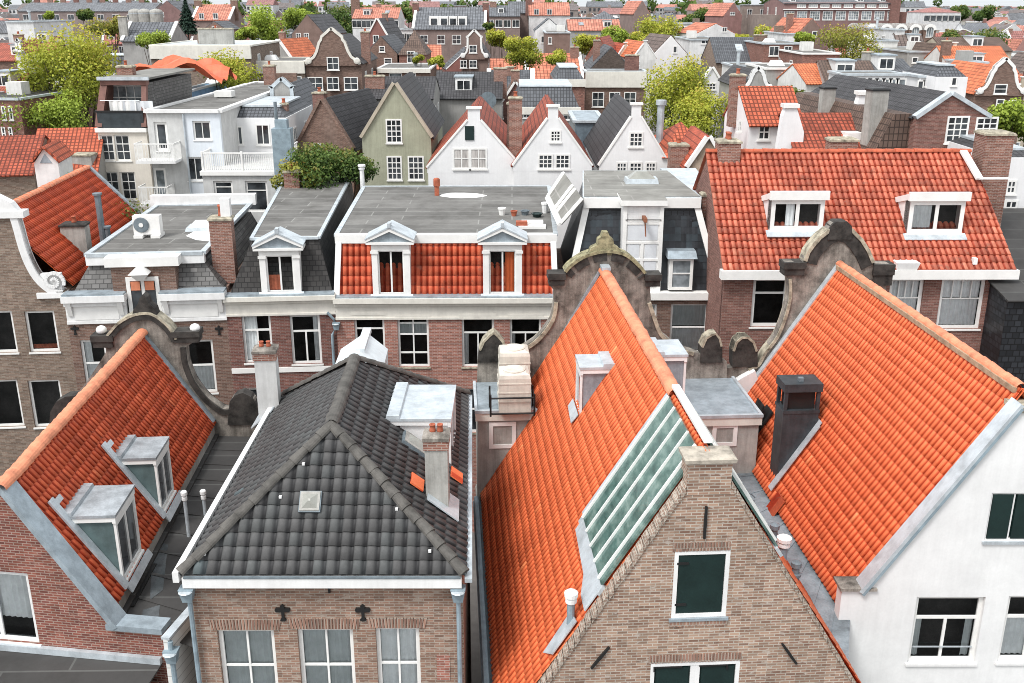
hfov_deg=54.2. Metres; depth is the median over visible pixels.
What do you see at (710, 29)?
gable house
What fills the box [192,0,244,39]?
terraced house
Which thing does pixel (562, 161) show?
window
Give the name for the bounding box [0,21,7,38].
terraced house
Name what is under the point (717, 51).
terraced house
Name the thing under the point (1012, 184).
window
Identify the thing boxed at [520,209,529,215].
flower pot
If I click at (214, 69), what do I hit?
tarpaulin
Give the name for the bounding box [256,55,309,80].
flat roofed house
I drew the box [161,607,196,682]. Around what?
boarded wall
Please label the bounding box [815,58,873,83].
terraced house
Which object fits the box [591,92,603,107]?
window
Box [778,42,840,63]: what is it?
flat roofed house
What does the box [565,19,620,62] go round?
terraced house
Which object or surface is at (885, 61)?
terraced house
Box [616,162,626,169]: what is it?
window
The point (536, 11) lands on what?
window
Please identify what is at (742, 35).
tree
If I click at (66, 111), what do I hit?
tree
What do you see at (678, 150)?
brick chimney
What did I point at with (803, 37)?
tree
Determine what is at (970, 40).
terraced house
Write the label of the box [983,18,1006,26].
gable house
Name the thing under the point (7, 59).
terraced house
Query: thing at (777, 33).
flat roofed house
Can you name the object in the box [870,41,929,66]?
flat roofed house
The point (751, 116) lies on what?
terraced house
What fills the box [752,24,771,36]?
tree
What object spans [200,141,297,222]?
terrace house
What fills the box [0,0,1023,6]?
sky
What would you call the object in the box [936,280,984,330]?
window
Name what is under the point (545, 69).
terraced house
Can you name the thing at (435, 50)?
terraced house
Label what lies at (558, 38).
flat roofed house
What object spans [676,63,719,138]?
gable house
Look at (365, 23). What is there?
window
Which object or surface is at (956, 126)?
window
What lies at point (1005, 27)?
gable house
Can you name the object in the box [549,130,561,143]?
window
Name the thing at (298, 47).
gable house
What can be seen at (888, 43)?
flat roofed house
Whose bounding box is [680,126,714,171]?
gable house
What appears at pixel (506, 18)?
terraced house
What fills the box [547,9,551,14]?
window
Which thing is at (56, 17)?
window
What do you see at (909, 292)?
window
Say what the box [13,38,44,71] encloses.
gable house
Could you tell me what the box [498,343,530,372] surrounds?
water tank
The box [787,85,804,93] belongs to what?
tree
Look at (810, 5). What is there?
window
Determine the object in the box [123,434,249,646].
passage roof
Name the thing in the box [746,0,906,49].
terraced house
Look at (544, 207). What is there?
flower pot
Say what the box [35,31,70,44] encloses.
terraced house
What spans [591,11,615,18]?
hipped house
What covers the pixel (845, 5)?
window
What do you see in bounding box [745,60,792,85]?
flat roofed house
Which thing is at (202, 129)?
window
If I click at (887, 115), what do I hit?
gable house
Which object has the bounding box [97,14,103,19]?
window
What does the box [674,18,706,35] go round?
flat roofed house
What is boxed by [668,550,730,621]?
shutter window
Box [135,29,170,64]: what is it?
tree
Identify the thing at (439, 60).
tree
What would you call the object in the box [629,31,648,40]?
tree
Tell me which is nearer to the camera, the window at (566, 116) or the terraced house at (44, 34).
the window at (566, 116)
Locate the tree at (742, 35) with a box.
[735,33,751,36]
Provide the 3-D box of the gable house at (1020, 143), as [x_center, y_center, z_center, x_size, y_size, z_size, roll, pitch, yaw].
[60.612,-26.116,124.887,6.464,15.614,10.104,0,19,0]
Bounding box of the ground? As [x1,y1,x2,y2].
[470,533,481,682]
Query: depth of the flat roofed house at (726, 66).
102.99 m
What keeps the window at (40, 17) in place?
in the terraced house at (102, 10)
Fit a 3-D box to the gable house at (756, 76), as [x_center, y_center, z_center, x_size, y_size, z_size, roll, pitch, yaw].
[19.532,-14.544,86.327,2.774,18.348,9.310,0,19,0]
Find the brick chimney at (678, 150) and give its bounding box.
[667,138,689,167]
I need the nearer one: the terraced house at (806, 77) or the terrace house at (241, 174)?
the terrace house at (241, 174)
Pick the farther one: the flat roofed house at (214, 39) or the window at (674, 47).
the window at (674, 47)
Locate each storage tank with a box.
[128,9,138,21]
[138,9,149,21]
[149,9,163,21]
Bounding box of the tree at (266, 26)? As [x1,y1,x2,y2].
[240,1,289,39]
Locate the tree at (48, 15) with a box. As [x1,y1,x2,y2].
[42,10,54,19]
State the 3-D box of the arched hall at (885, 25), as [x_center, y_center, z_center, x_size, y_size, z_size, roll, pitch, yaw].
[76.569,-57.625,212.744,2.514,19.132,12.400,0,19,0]
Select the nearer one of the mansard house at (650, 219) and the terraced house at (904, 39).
the mansard house at (650, 219)
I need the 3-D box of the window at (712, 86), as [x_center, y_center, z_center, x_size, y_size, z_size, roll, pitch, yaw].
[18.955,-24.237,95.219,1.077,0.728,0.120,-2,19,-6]
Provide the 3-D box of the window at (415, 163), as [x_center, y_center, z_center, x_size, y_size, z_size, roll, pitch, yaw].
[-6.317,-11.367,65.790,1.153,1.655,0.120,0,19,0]
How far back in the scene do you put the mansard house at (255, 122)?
65.22 m
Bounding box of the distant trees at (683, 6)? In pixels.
[0,0,1023,22]
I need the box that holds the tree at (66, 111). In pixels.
[0,88,92,132]
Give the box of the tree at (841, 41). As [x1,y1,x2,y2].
[814,22,882,58]
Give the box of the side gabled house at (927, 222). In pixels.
[693,129,1019,363]
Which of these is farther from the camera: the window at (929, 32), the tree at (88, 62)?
the window at (929, 32)
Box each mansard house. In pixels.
[60,193,257,404]
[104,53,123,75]
[222,164,354,395]
[236,96,312,157]
[333,164,557,532]
[515,79,580,124]
[545,170,707,349]
[550,63,585,109]
[902,61,967,97]
[947,134,1023,207]
[993,17,1007,19]
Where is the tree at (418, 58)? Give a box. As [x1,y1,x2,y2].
[412,54,424,66]
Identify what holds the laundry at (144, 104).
hanging from the loggia house at (120, 133)
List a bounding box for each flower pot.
[498,207,505,215]
[510,210,517,215]
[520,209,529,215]
[531,212,542,217]
[541,202,547,212]
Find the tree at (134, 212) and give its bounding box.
[116,198,148,219]
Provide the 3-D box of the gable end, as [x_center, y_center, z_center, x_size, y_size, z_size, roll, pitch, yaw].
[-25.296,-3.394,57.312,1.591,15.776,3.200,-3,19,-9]
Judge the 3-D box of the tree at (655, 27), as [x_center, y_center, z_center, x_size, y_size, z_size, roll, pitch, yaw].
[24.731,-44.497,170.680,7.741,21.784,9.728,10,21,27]
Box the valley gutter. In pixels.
[737,473,849,659]
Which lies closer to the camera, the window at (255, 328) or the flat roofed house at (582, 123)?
the window at (255, 328)
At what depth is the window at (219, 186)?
60.30 m
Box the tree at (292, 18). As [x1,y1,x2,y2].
[281,7,314,30]
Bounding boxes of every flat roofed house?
[0,81,91,135]
[5,11,73,42]
[148,25,280,85]
[192,78,226,96]
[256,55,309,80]
[377,53,437,75]
[400,28,412,40]
[543,25,570,52]
[568,110,600,149]
[570,14,619,21]
[582,52,647,116]
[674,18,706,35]
[674,31,708,63]
[721,49,761,75]
[740,4,763,34]
[744,38,799,62]
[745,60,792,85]
[763,26,795,41]
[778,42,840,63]
[827,70,906,84]
[846,35,898,56]
[863,18,905,38]
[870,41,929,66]
[903,72,925,87]
[944,50,989,63]
[960,20,981,22]
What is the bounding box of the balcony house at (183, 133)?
[133,61,296,206]
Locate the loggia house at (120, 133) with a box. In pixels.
[94,60,194,212]
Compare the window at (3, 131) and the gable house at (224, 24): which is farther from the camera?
the gable house at (224, 24)
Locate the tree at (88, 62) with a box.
[3,19,122,126]
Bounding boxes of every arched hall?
[847,23,875,36]
[869,23,892,27]
[878,23,907,32]
[892,23,921,32]
[906,23,936,41]
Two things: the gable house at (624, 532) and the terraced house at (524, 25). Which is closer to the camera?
the gable house at (624, 532)
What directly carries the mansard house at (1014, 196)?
on the ground
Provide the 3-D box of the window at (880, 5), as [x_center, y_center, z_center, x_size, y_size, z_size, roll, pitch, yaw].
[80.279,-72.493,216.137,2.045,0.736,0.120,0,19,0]
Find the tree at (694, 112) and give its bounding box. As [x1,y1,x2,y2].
[656,86,727,137]
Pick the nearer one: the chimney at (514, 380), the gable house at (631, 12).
the chimney at (514, 380)
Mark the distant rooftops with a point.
(612, 8)
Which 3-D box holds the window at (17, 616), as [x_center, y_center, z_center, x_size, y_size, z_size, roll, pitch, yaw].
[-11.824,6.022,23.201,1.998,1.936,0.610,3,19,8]
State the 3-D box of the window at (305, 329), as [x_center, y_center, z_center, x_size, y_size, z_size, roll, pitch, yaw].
[-8.842,-0.132,43.090,1.367,2.279,0.650,-1,19,-4]
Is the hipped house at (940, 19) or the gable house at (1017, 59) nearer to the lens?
the gable house at (1017, 59)
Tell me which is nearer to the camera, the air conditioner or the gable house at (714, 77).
the air conditioner
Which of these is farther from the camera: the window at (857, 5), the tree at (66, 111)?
the window at (857, 5)
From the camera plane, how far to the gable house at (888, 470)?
25.47 m
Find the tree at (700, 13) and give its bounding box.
[676,7,708,21]
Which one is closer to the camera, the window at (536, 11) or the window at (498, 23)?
the window at (498, 23)
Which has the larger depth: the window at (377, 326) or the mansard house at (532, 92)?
the mansard house at (532, 92)
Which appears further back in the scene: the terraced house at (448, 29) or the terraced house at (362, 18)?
the terraced house at (362, 18)
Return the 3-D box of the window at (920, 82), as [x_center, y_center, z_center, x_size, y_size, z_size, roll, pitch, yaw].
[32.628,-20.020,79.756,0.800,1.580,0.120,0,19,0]
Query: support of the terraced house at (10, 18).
on the ground
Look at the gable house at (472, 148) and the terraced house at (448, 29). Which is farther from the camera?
the terraced house at (448, 29)
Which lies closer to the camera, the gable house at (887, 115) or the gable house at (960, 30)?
the gable house at (887, 115)
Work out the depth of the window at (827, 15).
216.78 m
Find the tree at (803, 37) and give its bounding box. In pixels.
[793,31,815,42]
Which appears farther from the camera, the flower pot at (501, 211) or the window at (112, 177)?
the window at (112, 177)
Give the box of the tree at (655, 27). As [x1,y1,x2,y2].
[633,14,683,38]
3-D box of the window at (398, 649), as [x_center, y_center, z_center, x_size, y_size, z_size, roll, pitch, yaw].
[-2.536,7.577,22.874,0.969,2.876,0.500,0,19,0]
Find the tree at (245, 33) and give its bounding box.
[234,26,258,39]
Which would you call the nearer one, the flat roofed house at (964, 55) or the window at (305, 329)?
the window at (305, 329)
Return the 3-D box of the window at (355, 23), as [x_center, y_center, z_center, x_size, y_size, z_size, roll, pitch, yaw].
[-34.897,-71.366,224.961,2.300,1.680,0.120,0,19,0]
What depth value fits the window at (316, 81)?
100.91 m
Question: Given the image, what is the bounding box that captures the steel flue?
[656,100,666,142]
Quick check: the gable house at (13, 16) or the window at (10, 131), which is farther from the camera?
the gable house at (13, 16)
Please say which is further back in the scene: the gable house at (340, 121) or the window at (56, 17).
the window at (56, 17)
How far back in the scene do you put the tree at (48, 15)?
256.15 m
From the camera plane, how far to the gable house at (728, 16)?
225.36 m
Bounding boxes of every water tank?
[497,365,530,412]
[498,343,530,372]
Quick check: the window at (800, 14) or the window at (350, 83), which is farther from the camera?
the window at (800, 14)
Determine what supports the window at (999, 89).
in the gable house at (995, 84)
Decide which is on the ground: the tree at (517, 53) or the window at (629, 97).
the tree at (517, 53)
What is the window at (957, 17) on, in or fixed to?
in the hipped house at (940, 19)
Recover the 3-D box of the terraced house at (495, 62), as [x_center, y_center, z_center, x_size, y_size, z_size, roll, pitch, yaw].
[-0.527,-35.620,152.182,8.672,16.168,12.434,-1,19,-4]
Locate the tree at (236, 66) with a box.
[196,46,262,89]
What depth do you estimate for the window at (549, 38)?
157.13 m
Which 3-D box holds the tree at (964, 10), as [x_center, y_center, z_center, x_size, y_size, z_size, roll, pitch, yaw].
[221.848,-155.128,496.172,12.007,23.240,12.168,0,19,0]
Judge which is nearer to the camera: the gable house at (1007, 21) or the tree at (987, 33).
the tree at (987, 33)
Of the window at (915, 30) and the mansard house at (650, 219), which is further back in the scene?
the window at (915, 30)
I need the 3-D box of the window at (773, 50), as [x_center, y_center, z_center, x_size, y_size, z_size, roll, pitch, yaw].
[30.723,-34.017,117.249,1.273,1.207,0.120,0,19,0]
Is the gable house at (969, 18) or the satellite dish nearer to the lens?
the satellite dish
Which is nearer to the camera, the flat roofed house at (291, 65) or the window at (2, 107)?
the window at (2, 107)
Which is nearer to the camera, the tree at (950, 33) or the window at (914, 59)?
the window at (914, 59)
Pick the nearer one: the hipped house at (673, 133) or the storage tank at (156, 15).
the hipped house at (673, 133)
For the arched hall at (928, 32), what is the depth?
204.62 m
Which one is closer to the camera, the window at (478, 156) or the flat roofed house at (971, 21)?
the window at (478, 156)
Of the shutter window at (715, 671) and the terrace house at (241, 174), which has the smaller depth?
the shutter window at (715, 671)
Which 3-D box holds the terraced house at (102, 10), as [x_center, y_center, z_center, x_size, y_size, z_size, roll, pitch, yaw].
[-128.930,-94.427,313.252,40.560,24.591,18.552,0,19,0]
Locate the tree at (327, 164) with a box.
[284,141,379,200]
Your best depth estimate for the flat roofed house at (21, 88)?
77.23 m
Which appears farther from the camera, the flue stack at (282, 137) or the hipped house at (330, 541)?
the flue stack at (282, 137)
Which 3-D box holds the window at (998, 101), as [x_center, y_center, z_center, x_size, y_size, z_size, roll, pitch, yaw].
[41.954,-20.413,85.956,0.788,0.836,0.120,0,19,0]
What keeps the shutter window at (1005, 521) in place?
in the gable house at (888, 470)
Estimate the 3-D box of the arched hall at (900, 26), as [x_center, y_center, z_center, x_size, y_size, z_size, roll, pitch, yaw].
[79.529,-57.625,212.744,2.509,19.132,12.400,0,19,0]
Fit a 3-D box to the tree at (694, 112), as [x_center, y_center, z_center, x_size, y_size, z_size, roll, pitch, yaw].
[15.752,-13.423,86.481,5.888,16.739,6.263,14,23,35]
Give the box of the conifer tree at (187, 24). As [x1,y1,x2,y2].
[178,0,198,39]
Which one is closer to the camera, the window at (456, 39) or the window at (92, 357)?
the window at (92, 357)
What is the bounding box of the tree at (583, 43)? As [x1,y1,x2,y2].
[572,33,600,62]
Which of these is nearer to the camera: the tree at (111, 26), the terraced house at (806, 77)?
the terraced house at (806, 77)
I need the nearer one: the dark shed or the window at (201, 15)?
the dark shed
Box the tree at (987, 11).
[972,4,996,22]
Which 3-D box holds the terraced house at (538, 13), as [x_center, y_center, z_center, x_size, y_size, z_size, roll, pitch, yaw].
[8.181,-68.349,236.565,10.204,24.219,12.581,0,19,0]
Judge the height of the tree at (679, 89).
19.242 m
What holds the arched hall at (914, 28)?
on the ground
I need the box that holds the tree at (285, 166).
[269,158,322,189]
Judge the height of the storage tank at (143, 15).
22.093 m
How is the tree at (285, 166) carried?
on the ground
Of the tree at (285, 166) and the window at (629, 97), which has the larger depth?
the window at (629, 97)
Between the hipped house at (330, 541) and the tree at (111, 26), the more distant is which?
the tree at (111, 26)
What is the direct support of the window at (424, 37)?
in the terraced house at (448, 29)
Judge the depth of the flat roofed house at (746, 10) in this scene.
235.56 m
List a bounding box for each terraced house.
[0,18,18,19]
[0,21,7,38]
[0,31,73,70]
[0,69,43,92]
[0,134,48,199]
[18,0,161,46]
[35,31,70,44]
[36,127,107,180]
[102,34,122,54]
[117,16,188,64]
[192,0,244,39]
[351,0,404,41]
[364,71,439,111]
[412,3,488,71]
[427,45,441,71]
[436,64,506,136]
[487,1,519,57]
[487,64,534,86]
[490,58,522,69]
[508,1,528,48]
[522,44,583,78]
[525,0,569,42]
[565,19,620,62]
[674,15,685,21]
[701,32,767,76]
[723,68,800,148]
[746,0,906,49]
[776,63,821,91]
[778,113,860,148]
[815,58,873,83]
[826,40,844,54]
[854,48,909,71]
[892,33,923,45]
[924,37,1018,73]
[926,35,1012,59]
[955,21,990,33]
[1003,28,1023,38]
[1005,13,1023,19]
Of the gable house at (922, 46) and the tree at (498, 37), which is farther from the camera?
the tree at (498, 37)
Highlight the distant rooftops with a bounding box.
[0,0,1023,22]
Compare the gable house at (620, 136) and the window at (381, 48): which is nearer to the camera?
the gable house at (620, 136)
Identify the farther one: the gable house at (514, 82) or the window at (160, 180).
the gable house at (514, 82)
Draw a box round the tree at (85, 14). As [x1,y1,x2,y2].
[75,8,94,39]
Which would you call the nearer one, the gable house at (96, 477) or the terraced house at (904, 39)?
the gable house at (96, 477)
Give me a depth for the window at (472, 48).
132.58 m
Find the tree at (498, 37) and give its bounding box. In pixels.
[485,28,507,57]
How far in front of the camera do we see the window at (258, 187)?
60.43 m
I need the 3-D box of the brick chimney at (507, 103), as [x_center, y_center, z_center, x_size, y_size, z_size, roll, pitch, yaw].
[0.062,-8.768,62.477,0.800,12.658,0.900,0,19,0]
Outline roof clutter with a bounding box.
[516,220,545,228]
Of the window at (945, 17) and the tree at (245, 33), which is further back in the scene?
the window at (945, 17)
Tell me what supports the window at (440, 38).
in the terraced house at (448, 29)
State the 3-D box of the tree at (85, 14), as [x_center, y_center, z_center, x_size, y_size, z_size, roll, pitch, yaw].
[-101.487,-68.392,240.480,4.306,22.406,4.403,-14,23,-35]
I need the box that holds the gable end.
[29,140,73,186]
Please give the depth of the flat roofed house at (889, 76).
77.53 m
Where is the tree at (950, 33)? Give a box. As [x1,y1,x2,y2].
[939,29,960,36]
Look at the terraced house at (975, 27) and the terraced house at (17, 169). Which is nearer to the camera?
the terraced house at (17, 169)
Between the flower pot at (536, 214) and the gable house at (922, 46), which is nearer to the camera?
the flower pot at (536, 214)
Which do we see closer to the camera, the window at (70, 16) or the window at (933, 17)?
the window at (70, 16)
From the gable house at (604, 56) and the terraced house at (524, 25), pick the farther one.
the terraced house at (524, 25)
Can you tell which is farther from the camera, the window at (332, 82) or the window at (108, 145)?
the window at (332, 82)
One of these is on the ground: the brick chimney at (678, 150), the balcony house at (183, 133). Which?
the balcony house at (183, 133)
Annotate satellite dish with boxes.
[480,92,495,107]
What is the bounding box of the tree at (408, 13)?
[392,3,412,27]
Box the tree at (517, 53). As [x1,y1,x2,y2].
[503,35,546,69]
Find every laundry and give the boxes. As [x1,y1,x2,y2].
[109,101,126,110]
[118,101,136,110]
[122,101,152,110]
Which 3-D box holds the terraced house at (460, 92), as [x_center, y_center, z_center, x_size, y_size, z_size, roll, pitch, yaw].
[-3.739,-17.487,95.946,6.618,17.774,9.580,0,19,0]
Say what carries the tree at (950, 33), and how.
on the ground
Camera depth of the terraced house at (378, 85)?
83.26 m
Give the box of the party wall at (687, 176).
[660,168,706,221]
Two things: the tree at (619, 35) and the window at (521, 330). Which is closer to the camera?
the window at (521, 330)
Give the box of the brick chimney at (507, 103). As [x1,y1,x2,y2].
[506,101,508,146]
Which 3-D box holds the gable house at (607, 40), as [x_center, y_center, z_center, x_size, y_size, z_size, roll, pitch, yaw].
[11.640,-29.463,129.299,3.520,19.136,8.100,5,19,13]
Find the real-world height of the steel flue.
11.318 m
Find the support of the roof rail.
on the gable house at (624, 532)
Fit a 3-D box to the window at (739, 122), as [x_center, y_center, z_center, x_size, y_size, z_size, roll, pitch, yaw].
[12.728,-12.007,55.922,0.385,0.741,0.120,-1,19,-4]
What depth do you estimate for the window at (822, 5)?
216.09 m
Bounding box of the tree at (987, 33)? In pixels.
[953,27,1012,44]
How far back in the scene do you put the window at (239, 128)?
64.91 m
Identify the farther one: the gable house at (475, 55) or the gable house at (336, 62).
the gable house at (475, 55)
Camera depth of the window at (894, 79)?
77.58 m
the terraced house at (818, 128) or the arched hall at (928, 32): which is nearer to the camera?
the terraced house at (818, 128)
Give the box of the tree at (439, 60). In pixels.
[427,55,444,75]
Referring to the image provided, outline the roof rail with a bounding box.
[489,385,535,416]
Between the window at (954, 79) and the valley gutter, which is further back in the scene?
the window at (954, 79)
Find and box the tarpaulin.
[135,55,236,83]
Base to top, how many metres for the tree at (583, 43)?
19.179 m
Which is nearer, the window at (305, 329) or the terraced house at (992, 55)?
the window at (305, 329)
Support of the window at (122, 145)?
in the loggia house at (120, 133)
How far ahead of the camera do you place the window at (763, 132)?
56.16 m
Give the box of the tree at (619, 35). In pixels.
[600,25,630,42]
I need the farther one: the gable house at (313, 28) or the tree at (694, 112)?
the gable house at (313, 28)
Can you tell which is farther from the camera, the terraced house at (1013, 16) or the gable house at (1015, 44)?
the terraced house at (1013, 16)
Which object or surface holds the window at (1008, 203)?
in the mansard house at (1014, 196)
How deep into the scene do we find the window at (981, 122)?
51.29 m
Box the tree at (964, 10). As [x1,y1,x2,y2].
[950,4,972,21]
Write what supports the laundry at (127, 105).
hanging from the loggia house at (120, 133)
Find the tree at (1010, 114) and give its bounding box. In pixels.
[987,97,1023,146]
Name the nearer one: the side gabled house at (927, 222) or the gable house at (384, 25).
the side gabled house at (927, 222)
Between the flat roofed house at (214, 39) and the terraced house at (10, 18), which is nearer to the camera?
the flat roofed house at (214, 39)
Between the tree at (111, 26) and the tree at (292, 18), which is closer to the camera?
the tree at (111, 26)
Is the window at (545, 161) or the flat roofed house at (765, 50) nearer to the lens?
the window at (545, 161)
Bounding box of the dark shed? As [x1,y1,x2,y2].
[979,208,1023,387]
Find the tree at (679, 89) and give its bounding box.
[640,52,714,133]
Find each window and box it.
[0,311,19,354]
[0,380,25,428]
[0,571,41,646]
[1,106,7,120]
[1,127,5,135]
[8,106,14,120]
[8,127,12,134]
[23,14,28,19]
[25,311,60,353]
[28,380,61,428]
[37,14,44,19]
[53,14,59,19]
[67,14,74,19]
[80,340,105,381]
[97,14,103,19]
[100,135,115,161]
[107,172,119,191]
[113,85,140,100]
[114,135,131,161]
[120,172,138,200]
[153,168,166,193]
[154,122,169,151]
[187,157,202,181]
[189,340,218,394]
[193,121,212,140]
[199,13,203,18]
[213,13,217,18]
[214,181,232,192]
[218,630,277,682]
[237,126,244,145]
[241,316,271,364]
[245,181,268,211]
[247,388,256,395]
[255,124,271,145]
[290,315,323,365]
[293,126,297,142]
[298,629,355,682]
[308,77,323,90]
[327,57,339,70]
[327,77,339,90]
[344,77,357,90]
[352,20,361,27]
[354,320,384,345]
[361,20,370,27]
[373,35,378,43]
[376,628,420,682]
[379,46,385,52]
[384,58,391,63]
[385,119,402,143]
[386,156,402,180]
[389,73,401,75]
[397,320,430,368]
[407,51,414,62]
[408,156,424,180]
[420,35,427,42]
[437,35,444,43]
[452,35,460,43]
[452,148,470,170]
[460,60,466,68]
[461,319,493,368]
[469,45,476,53]
[469,60,476,68]
[469,389,475,434]
[470,148,487,170]
[495,20,502,27]
[503,20,510,27]
[510,319,540,343]
[512,20,519,27]
[534,9,538,14]
[537,154,553,170]
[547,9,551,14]
[548,37,551,44]
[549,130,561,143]
[554,154,570,170]
[563,114,569,120]
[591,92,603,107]
[609,92,619,101]
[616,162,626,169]
[624,92,635,102]
[628,132,643,148]
[629,162,641,169]
[645,162,655,169]
[650,661,739,682]
[652,304,656,314]
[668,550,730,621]
[670,304,705,349]
[672,46,676,53]
[700,40,707,44]
[706,83,716,90]
[722,27,726,32]
[736,120,742,133]
[749,280,784,328]
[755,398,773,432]
[756,127,770,141]
[768,46,778,56]
[784,46,791,49]
[797,4,805,7]
[797,11,806,17]
[809,4,817,7]
[810,11,819,19]
[820,4,829,7]
[822,11,832,19]
[832,4,840,7]
[835,11,845,19]
[844,4,852,7]
[848,11,858,19]
[855,4,864,7]
[861,11,871,19]
[867,4,875,7]
[874,11,884,19]
[879,4,887,7]
[888,78,899,83]
[889,280,923,312]
[895,78,906,84]
[905,597,983,666]
[911,57,917,63]
[912,27,918,32]
[917,80,924,87]
[923,15,930,20]
[925,27,933,37]
[929,15,936,20]
[935,15,942,20]
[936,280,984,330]
[941,15,948,20]
[943,116,969,144]
[947,15,954,20]
[950,77,957,86]
[953,15,960,20]
[974,117,998,133]
[981,493,1023,544]
[993,84,1007,94]
[995,99,1004,106]
[995,596,1023,665]
[1004,200,1018,207]
[1005,180,1017,195]
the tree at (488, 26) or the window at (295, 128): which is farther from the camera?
the tree at (488, 26)
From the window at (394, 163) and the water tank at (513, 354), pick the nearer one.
the water tank at (513, 354)
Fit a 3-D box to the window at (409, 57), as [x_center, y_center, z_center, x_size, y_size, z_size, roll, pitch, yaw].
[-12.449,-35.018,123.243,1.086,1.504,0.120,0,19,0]
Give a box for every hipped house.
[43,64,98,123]
[172,328,471,682]
[398,30,431,62]
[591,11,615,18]
[654,122,687,158]
[906,7,960,30]
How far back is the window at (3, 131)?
76.77 m
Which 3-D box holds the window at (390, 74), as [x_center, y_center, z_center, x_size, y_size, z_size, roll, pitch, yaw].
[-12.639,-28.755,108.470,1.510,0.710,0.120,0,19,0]
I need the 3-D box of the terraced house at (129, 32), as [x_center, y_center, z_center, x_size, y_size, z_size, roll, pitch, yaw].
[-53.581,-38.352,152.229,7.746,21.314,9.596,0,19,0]
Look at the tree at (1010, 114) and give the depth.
58.15 m
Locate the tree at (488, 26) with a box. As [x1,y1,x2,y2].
[482,22,494,57]
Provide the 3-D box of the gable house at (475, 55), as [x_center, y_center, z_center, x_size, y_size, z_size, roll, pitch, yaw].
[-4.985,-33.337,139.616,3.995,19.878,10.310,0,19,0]
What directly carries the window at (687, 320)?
in the mansard house at (650, 219)
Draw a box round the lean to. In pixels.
[0,643,161,682]
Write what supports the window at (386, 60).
in the gable house at (385, 49)
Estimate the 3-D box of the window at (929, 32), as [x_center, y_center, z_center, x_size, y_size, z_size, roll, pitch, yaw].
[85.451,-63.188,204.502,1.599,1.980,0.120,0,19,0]
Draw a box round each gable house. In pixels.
[0,165,141,475]
[0,291,258,682]
[6,14,18,17]
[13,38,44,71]
[158,1,194,35]
[205,20,239,39]
[268,77,317,106]
[275,29,315,56]
[276,10,282,18]
[292,14,346,48]
[296,87,378,196]
[305,27,377,96]
[359,72,444,185]
[369,13,406,47]
[370,34,404,74]
[425,96,514,185]
[443,46,466,71]
[460,29,490,71]
[473,230,860,682]
[503,67,519,123]
[508,91,593,247]
[533,18,556,52]
[583,37,624,68]
[583,93,667,169]
[585,35,615,60]
[614,42,627,55]
[619,1,649,35]
[621,39,656,132]
[644,33,687,134]
[676,22,734,36]
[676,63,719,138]
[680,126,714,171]
[704,3,741,34]
[716,64,771,137]
[727,218,1023,682]
[770,13,822,49]
[795,74,998,148]
[912,42,958,50]
[936,29,973,34]
[951,57,1023,144]
[962,15,973,20]
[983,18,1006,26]
[986,19,1011,23]
[991,23,1021,36]
[1002,38,1023,50]
[1011,51,1023,73]
[1013,19,1023,24]
[1016,71,1023,146]
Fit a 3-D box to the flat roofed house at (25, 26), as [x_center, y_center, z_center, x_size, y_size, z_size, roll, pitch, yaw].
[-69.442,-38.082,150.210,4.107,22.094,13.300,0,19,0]
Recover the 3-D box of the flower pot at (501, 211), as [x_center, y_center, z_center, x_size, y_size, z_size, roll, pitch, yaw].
[-0.463,-6.020,46.264,0.396,0.340,0.377,0,19,0]
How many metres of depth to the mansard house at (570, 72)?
93.58 m
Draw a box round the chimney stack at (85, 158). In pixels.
[71,152,97,165]
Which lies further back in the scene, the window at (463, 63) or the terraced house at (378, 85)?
the window at (463, 63)
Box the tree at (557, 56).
[545,48,567,65]
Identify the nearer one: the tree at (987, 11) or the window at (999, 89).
the window at (999, 89)
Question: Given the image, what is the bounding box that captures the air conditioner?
[132,214,164,238]
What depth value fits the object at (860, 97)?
56.14 m
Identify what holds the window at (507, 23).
in the terraced house at (506, 18)
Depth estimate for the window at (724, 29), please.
162.60 m
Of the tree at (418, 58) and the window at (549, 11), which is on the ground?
the tree at (418, 58)
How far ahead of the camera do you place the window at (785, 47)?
117.13 m
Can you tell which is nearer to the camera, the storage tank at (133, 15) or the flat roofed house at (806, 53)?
the flat roofed house at (806, 53)
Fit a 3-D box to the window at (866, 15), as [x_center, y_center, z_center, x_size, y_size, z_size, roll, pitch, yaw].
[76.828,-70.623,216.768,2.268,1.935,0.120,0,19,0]
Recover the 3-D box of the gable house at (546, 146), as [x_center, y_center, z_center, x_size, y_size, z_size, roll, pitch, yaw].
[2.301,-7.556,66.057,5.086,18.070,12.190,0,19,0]
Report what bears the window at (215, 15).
in the terraced house at (205, 15)
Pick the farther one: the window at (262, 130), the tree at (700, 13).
the tree at (700, 13)
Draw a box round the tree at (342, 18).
[310,2,352,34]
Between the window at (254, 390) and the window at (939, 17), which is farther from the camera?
the window at (939, 17)
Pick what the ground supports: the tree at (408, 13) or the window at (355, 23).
the tree at (408, 13)
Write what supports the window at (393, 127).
in the gable house at (401, 136)
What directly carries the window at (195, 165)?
in the balcony house at (183, 133)
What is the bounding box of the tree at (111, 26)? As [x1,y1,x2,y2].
[83,15,122,53]
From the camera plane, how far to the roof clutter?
43.48 m
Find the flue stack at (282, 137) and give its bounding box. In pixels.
[271,102,294,190]
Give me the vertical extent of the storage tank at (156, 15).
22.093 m
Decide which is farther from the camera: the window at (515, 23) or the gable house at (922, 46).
the window at (515, 23)

